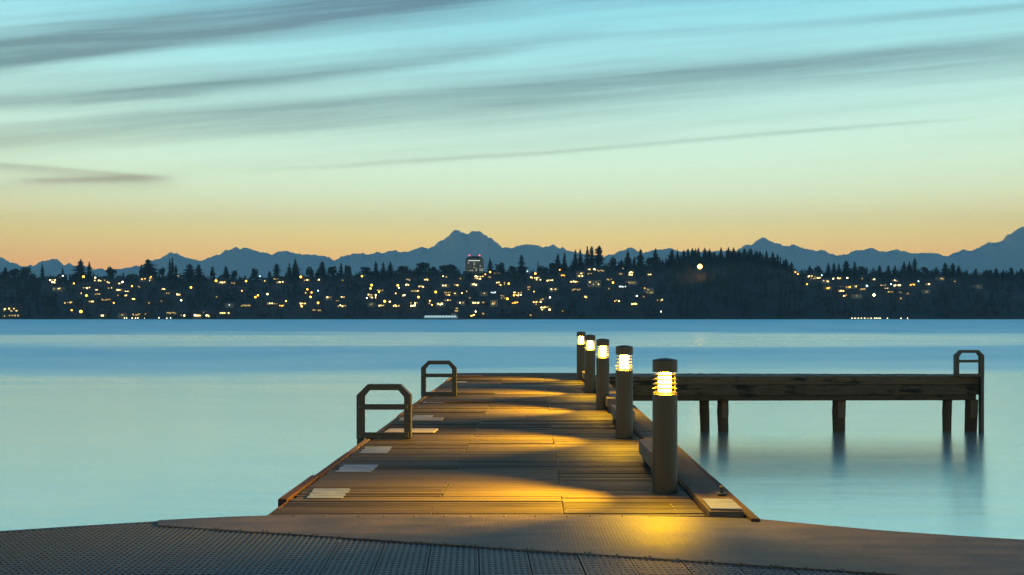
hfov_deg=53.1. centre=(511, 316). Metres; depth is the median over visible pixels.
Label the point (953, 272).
conifer tree
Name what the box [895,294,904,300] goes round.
house
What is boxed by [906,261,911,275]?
conifer tree
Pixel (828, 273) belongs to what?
conifer tree
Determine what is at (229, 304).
house
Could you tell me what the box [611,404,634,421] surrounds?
bench
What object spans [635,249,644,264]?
conifer tree
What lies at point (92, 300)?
house
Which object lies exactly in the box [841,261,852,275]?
conifer tree
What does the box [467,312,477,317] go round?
house
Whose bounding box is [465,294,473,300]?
house
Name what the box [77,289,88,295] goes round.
house
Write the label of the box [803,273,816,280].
house
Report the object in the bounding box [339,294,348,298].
house
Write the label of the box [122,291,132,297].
house
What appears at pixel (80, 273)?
conifer tree
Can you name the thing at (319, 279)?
house
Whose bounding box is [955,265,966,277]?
conifer tree
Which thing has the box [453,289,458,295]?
house
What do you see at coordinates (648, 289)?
house
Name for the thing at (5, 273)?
conifer tree
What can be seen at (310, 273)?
broadleaf tree
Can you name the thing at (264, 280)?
house
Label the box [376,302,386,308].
house
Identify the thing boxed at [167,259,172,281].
conifer tree
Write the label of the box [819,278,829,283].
house
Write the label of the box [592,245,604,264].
conifer tree
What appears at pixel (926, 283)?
house
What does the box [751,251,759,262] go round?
conifer tree
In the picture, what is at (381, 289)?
house
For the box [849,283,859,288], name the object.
house
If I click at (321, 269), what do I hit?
conifer tree
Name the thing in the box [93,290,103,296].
house
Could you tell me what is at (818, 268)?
broadleaf tree
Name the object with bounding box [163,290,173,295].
house
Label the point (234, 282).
house
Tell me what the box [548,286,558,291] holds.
house
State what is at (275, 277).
house
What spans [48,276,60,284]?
house
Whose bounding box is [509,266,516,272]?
broadleaf tree
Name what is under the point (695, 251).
conifer tree
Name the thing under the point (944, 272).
conifer tree
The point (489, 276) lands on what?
house
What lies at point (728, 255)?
conifer tree
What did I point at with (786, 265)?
conifer tree
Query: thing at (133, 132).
sky
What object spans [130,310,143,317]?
house
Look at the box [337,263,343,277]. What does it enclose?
conifer tree
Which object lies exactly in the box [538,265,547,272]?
broadleaf tree
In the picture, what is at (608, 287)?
house
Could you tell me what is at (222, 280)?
house
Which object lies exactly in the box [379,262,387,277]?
conifer tree
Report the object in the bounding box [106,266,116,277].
broadleaf tree
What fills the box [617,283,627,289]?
house
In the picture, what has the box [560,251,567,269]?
conifer tree
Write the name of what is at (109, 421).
water
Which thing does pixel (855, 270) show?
conifer tree
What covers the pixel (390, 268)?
conifer tree
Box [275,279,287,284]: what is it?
house
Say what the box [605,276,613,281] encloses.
house
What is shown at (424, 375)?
dock ladder
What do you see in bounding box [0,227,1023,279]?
mountains
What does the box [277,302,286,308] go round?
house
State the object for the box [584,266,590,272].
house
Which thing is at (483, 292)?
house
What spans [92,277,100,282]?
house
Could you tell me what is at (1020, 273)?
conifer tree
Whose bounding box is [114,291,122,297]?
house
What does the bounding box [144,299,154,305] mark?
house
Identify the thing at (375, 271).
conifer tree
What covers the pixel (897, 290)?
house
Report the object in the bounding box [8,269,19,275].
broadleaf tree
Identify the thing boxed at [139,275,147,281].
house
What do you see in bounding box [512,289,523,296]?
house
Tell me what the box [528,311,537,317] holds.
house
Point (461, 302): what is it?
house
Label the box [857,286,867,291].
house
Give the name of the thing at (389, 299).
house
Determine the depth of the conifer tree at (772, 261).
1308.79 m
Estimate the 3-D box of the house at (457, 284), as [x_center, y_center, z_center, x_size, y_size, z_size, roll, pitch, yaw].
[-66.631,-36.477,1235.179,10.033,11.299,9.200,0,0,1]
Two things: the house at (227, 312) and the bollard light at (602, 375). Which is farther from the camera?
the house at (227, 312)
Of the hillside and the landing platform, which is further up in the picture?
the hillside
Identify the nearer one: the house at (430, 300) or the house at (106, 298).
the house at (430, 300)
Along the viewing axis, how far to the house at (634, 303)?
1099.65 m
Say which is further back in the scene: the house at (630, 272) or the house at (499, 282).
the house at (630, 272)
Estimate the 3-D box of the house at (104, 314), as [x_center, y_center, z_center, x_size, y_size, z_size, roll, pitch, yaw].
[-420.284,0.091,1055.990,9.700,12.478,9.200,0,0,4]
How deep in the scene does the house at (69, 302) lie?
1129.54 m
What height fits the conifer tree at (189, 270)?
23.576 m
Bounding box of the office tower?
[465,255,483,274]
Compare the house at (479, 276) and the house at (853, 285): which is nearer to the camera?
the house at (853, 285)
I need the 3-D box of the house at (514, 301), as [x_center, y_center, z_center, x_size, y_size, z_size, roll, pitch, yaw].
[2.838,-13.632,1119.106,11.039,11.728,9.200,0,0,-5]
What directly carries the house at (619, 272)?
on the hillside
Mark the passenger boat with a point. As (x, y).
(453, 316)
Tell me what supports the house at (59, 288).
on the hillside
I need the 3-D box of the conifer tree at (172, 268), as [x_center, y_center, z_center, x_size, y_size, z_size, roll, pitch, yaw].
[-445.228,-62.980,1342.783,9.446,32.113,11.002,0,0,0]
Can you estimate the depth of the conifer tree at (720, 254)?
1332.35 m
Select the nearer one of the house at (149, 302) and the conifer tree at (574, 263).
the house at (149, 302)
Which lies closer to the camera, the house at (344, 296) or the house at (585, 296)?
the house at (585, 296)
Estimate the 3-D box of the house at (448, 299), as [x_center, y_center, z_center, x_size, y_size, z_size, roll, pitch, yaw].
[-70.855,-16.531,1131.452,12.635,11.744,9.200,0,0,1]
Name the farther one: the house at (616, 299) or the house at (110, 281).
the house at (110, 281)
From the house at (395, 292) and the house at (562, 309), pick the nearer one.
the house at (562, 309)
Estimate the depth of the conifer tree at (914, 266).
1318.00 m
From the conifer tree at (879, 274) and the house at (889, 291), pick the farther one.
the conifer tree at (879, 274)
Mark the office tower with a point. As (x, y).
(473, 264)
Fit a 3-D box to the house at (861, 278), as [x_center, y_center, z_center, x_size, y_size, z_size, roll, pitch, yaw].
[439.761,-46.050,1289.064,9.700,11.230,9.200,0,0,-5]
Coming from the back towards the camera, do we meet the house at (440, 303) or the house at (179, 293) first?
the house at (179, 293)
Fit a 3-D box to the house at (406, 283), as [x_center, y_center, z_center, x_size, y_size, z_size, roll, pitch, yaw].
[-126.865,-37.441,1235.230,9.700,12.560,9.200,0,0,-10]
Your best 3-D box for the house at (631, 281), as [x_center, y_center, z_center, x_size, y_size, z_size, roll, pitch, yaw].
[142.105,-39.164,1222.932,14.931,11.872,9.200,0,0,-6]
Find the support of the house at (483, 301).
on the hillside
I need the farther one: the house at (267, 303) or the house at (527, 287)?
the house at (527, 287)
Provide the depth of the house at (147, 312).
1059.70 m
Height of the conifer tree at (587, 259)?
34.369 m
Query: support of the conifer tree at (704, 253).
on the hillside
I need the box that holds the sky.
[0,0,1023,269]
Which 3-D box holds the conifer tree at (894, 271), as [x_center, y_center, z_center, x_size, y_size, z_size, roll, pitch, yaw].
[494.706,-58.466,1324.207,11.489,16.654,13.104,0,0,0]
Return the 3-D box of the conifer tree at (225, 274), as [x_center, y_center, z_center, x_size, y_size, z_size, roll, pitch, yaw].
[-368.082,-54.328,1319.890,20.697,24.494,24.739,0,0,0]
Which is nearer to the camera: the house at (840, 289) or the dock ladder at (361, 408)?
the dock ladder at (361, 408)
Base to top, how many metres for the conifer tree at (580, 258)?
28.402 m
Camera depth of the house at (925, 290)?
1187.69 m
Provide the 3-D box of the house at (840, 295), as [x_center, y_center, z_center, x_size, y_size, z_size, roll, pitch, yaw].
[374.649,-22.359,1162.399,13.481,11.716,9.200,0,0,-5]
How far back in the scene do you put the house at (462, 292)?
1176.27 m
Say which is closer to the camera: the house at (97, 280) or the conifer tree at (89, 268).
the house at (97, 280)
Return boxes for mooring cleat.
[716,485,727,494]
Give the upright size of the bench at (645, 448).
0.205 m
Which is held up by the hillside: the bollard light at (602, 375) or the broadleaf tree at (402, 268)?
the broadleaf tree at (402, 268)
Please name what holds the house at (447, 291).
on the hillside
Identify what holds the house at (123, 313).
on the hillside
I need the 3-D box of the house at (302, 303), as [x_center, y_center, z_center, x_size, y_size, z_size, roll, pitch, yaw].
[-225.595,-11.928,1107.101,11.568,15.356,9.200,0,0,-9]
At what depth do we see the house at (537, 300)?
1105.40 m
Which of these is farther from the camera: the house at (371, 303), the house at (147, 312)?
the house at (371, 303)
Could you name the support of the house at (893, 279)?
on the hillside
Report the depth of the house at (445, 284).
1222.79 m
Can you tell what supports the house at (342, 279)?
on the hillside
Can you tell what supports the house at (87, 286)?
on the hillside
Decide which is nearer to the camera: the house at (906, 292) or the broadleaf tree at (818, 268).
the house at (906, 292)
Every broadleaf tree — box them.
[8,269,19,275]
[19,266,31,280]
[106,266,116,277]
[159,268,164,275]
[210,266,215,280]
[231,270,237,278]
[250,268,258,280]
[306,267,313,276]
[327,266,336,276]
[344,265,351,276]
[360,266,370,274]
[397,266,408,272]
[417,262,430,270]
[439,264,457,272]
[495,262,504,275]
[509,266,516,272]
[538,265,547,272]
[610,256,615,266]
[645,256,652,264]
[814,265,821,272]
[858,266,868,275]
[920,267,927,272]
[984,270,990,275]
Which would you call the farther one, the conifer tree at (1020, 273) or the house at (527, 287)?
the conifer tree at (1020, 273)
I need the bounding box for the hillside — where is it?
[0,249,1023,318]
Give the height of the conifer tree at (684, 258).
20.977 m
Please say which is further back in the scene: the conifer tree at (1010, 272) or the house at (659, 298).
the conifer tree at (1010, 272)
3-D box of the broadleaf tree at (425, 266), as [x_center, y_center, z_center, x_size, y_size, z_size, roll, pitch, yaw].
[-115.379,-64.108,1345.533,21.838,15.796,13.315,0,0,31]
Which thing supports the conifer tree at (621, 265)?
on the hillside
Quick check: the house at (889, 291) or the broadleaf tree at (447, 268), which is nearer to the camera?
the house at (889, 291)
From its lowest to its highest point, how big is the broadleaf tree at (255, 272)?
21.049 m
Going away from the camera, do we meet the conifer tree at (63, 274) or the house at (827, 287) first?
the house at (827, 287)
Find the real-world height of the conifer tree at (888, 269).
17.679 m
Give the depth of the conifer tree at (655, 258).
1341.74 m
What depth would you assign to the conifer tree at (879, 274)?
1311.40 m
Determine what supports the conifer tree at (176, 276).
on the hillside
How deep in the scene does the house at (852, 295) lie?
1157.22 m
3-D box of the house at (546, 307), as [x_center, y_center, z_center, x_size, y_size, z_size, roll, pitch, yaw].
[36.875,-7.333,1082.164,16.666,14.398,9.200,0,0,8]
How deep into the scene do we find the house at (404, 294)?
1160.23 m
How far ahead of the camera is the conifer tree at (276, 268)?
1343.99 m
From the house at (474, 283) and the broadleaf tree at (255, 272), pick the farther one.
the broadleaf tree at (255, 272)
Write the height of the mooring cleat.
0.064 m
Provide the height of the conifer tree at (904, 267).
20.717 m
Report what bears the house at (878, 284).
on the hillside
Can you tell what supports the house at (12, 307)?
on the hillside
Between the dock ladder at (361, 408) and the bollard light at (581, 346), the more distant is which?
the bollard light at (581, 346)
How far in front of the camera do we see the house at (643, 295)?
1135.00 m
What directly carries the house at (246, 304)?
on the hillside
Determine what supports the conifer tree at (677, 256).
on the hillside
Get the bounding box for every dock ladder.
[356,384,411,444]
[421,360,456,397]
[953,350,983,432]
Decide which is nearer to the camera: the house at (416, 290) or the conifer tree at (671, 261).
the house at (416, 290)
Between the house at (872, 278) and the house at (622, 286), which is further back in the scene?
the house at (872, 278)
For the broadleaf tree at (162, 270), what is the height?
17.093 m
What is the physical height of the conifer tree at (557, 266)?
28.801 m
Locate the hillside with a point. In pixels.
(734, 310)
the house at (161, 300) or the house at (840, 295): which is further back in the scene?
the house at (840, 295)
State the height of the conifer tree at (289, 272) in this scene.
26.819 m
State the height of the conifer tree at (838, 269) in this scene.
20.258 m
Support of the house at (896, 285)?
on the hillside
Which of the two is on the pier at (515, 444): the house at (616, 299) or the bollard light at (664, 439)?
the bollard light at (664, 439)
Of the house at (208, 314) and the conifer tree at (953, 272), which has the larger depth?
the conifer tree at (953, 272)
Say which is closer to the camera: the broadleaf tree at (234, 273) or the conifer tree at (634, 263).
the conifer tree at (634, 263)
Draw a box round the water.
[0,319,1023,540]
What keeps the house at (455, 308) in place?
on the hillside
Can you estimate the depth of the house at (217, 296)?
1169.40 m
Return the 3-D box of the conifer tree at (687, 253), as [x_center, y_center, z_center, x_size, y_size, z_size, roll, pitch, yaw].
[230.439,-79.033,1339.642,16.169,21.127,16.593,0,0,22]
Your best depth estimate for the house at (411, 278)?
1268.37 m
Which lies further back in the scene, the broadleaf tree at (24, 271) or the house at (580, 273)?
the broadleaf tree at (24, 271)
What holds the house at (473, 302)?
on the hillside
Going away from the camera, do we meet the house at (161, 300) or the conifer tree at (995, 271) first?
the house at (161, 300)
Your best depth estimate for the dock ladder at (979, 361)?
23.96 m
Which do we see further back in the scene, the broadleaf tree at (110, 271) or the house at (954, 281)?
the broadleaf tree at (110, 271)
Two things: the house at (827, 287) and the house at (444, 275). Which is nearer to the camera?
the house at (827, 287)
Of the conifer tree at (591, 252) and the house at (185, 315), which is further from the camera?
the conifer tree at (591, 252)
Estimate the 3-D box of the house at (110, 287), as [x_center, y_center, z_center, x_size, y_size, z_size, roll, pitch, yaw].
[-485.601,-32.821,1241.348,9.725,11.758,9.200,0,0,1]
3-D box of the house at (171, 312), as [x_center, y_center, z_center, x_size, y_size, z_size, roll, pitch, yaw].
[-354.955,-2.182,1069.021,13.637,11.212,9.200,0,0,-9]
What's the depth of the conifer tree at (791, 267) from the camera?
1331.99 m
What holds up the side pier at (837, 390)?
in the water
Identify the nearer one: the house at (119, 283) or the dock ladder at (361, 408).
the dock ladder at (361, 408)
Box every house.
[1,311,24,318]
[2,304,22,311]
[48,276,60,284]
[52,285,65,291]
[62,299,77,305]
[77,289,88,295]
[80,284,93,289]
[86,297,99,303]
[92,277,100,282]
[93,286,103,290]
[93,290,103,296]
[98,311,110,318]
[99,295,114,302]
[101,277,109,282]
[105,279,117,284]
[106,285,115,290]
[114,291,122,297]
[115,286,126,290]
[116,280,125,285]
[117,310,128,317]
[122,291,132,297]
[123,288,133,292]
[129,286,138,291]
[129,295,138,301]
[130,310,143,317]
[135,283,145,288]
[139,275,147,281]
[142,309,152,316]
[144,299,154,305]
[147,275,156,281]
[156,297,167,303]
[159,286,168,291]
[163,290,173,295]
[165,309,178,315]
[174,291,184,296]
[178,312,190,318]
[192,311,202,318]
[203,311,215,318]
[213,293,221,299]
[217,278,227,283]
[218,309,235,315]
[225,301,234,307]
[230,280,239,284]
[238,301,254,307]
[261,278,268,283]
[262,300,280,306]
[272,276,284,281]
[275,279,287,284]
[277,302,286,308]
[298,298,308,308]
[302,276,311,282]
[302,289,309,295]
[311,306,323,312]
[315,276,324,282]
[324,293,332,299]
[333,298,341,303]
[336,301,347,308]
[339,277,346,282]
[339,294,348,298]
[366,290,378,299]
[367,300,376,306]
[374,286,385,292]
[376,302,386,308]
[385,297,393,304]
[389,302,402,308]
[392,289,400,295]
[400,291,408,297]
[403,280,410,286]
[404,276,413,281]
[408,298,420,307]
[410,288,422,293]
[417,283,428,288]
[422,276,430,281]
[425,296,435,305]
[435,300,445,306]
[440,273,448,278]
[440,282,449,287]
[442,288,453,295]
[442,296,453,302]
[451,304,460,312]
[453,282,460,287]
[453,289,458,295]
[456,299,465,305]
[457,275,464,280]
[458,290,465,295]
[462,288,470,293]
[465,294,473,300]
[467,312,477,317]
[470,280,478,286]
[470,299,480,305]
[472,273,484,280]
[478,310,487,316]
[479,290,488,295]
[479,298,486,304]
[486,274,493,279]
[489,289,497,294]
[490,297,498,306]
[494,278,508,286]
[499,292,507,300]
[509,299,519,304]
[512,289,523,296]
[524,283,532,291]
[528,274,543,281]
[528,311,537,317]
[531,295,545,306]
[539,303,554,311]
[545,277,555,282]
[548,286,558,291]
[557,272,566,277]
[558,307,566,312]
[568,279,580,283]
[569,285,581,292]
[576,270,584,277]
[581,293,589,299]
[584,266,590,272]
[586,270,593,275]
[587,278,600,286]
[596,267,606,272]
[604,285,612,290]
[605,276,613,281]
[612,297,621,302]
[615,270,623,275]
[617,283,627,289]
[624,279,637,284]
[627,268,634,276]
[630,300,638,306]
[638,293,647,298]
[643,285,653,294]
[645,270,652,276]
[655,295,664,302]
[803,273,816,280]
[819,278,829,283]
[823,285,831,289]
[834,275,844,279]
[835,287,845,291]
[835,292,848,298]
[836,284,848,289]
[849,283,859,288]
[849,292,861,298]
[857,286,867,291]
[858,276,865,280]
[868,276,876,281]
[876,282,887,287]
[880,285,890,290]
[884,289,893,294]
[889,277,898,281]
[889,282,902,287]
[894,288,903,293]
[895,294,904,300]
[901,289,911,295]
[906,281,916,286]
[919,287,930,293]
[920,281,932,285]
[935,275,944,280]
[948,278,957,283]
[972,283,982,288]
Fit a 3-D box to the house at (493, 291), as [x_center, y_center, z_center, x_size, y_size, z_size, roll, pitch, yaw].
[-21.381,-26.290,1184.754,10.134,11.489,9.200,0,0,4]
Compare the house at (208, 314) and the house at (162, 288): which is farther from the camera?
the house at (162, 288)
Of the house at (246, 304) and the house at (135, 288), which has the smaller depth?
the house at (246, 304)
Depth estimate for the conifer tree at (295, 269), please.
1335.77 m
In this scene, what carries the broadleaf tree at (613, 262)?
on the hillside
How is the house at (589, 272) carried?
on the hillside
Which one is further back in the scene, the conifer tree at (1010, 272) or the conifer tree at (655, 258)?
the conifer tree at (655, 258)
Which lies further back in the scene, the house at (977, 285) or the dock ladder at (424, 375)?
the house at (977, 285)
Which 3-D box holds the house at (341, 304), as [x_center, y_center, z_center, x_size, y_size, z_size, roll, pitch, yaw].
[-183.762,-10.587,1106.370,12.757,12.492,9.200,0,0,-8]
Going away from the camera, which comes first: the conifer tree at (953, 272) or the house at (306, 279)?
the house at (306, 279)
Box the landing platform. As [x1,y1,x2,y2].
[0,515,1023,574]
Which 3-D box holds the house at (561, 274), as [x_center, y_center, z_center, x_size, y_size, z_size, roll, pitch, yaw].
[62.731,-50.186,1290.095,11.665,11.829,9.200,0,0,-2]
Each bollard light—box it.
[577,331,585,379]
[584,334,594,392]
[596,338,608,409]
[615,345,632,437]
[652,358,677,493]
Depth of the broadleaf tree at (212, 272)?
1329.08 m
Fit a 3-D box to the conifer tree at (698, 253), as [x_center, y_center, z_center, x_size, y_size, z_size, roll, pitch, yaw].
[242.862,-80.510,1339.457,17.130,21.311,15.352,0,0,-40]
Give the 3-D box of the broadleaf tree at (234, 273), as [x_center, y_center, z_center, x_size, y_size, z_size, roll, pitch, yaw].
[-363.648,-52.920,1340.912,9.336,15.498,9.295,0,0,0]
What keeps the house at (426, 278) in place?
on the hillside
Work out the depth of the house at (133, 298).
1148.64 m
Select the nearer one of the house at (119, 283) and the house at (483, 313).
the house at (483, 313)
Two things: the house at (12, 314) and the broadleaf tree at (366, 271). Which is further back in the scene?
the broadleaf tree at (366, 271)
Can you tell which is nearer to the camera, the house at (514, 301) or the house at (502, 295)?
the house at (514, 301)
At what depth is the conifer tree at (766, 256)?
1319.95 m
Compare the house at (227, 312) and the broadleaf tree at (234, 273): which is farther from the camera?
the broadleaf tree at (234, 273)
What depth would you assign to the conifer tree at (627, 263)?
1312.65 m
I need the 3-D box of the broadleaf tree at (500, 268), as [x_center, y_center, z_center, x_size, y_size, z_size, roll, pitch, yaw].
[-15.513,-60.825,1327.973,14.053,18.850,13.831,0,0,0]
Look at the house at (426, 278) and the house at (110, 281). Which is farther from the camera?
the house at (110, 281)
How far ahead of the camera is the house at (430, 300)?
1110.72 m
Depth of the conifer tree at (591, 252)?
1339.46 m
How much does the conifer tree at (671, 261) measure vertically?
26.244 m
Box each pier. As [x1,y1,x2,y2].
[268,373,759,520]
[609,373,977,431]
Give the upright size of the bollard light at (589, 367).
1.075 m
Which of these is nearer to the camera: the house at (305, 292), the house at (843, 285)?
the house at (305, 292)
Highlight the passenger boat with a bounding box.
[422,313,465,318]
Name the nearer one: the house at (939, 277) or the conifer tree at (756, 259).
the house at (939, 277)
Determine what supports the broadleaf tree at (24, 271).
on the hillside
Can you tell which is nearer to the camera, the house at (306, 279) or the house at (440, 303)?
the house at (440, 303)
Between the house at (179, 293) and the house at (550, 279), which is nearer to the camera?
the house at (179, 293)
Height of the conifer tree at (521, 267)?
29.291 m
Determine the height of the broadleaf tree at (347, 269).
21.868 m
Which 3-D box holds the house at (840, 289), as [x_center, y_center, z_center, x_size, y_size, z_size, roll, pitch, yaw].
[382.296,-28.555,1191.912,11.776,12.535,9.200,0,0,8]
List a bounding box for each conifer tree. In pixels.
[0,267,11,278]
[60,267,64,280]
[67,259,91,278]
[86,262,92,277]
[137,259,164,278]
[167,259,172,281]
[170,266,180,280]
[171,258,174,273]
[181,263,195,278]
[190,264,205,281]
[221,266,231,281]
[272,263,280,275]
[283,263,293,278]
[291,259,300,277]
[315,261,326,275]
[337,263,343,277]
[372,261,380,277]
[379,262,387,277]
[387,261,395,274]
[486,260,494,273]
[516,254,528,272]
[550,253,562,271]
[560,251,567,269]
[570,249,579,268]
[577,250,584,266]
[584,246,590,265]
[589,247,596,263]
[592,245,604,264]
[615,259,625,269]
[619,250,631,268]
[631,257,636,269]
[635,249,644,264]
[651,248,661,263]
[666,250,675,267]
[675,249,679,261]
[679,250,689,263]
[685,249,690,261]
[690,248,698,261]
[697,247,703,260]
[702,247,708,259]
[718,248,723,259]
[726,247,732,262]
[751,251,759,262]
[760,250,769,262]
[769,252,778,266]
[782,259,789,269]
[789,262,794,271]
[823,262,831,275]
[836,264,840,274]
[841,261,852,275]
[853,261,859,274]
[874,265,882,276]
[884,265,890,275]
[891,266,896,275]
[899,262,906,273]
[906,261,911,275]
[909,258,919,274]
[940,263,952,275]
[949,263,956,276]
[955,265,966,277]
[993,268,1000,276]
[1005,267,1013,277]
[1017,268,1023,277]
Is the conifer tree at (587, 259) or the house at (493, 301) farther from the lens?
the conifer tree at (587, 259)
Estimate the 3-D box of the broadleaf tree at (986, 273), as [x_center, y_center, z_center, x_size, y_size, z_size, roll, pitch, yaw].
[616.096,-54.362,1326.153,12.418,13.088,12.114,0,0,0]
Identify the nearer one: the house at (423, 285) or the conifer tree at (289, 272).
the house at (423, 285)
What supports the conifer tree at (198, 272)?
on the hillside
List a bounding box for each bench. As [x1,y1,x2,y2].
[605,393,615,411]
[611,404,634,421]
[639,439,651,472]
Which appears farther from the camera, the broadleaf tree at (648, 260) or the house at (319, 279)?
the broadleaf tree at (648, 260)
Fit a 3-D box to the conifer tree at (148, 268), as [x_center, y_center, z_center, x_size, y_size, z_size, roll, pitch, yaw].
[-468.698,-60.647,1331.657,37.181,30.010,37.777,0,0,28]
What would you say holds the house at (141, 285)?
on the hillside
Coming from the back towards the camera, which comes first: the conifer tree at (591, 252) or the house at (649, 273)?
the conifer tree at (591, 252)
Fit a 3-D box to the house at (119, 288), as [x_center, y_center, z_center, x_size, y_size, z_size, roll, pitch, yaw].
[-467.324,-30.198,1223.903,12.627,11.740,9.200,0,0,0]
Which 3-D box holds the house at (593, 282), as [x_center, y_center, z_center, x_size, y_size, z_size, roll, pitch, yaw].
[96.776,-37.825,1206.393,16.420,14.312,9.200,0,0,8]
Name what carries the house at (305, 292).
on the hillside
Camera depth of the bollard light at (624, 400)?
11.84 m
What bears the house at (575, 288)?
on the hillside
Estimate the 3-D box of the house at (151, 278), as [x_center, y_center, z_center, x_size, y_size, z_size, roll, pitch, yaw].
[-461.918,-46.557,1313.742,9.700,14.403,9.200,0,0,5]
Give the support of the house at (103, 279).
on the hillside
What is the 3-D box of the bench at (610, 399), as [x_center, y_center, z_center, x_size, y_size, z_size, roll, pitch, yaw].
[1.526,1.304,15.551,0.235,0.205,0.980,0,0,1]
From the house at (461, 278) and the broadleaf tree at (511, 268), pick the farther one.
the broadleaf tree at (511, 268)
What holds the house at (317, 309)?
on the hillside
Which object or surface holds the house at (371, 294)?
on the hillside
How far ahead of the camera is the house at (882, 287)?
1206.68 m
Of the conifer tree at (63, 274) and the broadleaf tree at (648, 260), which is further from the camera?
the conifer tree at (63, 274)
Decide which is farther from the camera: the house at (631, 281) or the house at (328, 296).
the house at (631, 281)
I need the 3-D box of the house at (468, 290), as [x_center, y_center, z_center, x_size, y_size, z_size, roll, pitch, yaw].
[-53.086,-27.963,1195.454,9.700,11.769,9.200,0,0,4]
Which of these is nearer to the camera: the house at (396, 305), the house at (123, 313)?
the house at (123, 313)
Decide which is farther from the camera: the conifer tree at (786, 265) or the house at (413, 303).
the conifer tree at (786, 265)
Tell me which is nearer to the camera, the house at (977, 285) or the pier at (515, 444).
the pier at (515, 444)
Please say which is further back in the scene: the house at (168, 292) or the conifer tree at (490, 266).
the conifer tree at (490, 266)
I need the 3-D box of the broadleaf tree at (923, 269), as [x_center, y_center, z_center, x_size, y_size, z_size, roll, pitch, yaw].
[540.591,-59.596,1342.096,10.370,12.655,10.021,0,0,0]
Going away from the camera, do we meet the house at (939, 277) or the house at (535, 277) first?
the house at (535, 277)
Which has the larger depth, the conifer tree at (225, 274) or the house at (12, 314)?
the conifer tree at (225, 274)
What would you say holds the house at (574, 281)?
on the hillside
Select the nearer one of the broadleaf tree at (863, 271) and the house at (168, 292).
the house at (168, 292)
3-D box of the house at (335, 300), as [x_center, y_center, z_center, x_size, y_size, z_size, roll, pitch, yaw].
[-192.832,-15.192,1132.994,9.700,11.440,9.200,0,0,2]
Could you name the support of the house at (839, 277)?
on the hillside
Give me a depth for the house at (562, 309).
1070.62 m
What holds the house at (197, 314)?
on the hillside
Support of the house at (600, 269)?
on the hillside
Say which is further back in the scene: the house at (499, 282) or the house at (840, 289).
the house at (499, 282)
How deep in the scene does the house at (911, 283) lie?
1237.35 m
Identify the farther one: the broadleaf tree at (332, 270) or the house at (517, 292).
the broadleaf tree at (332, 270)
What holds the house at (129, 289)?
on the hillside
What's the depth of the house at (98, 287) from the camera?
1226.19 m

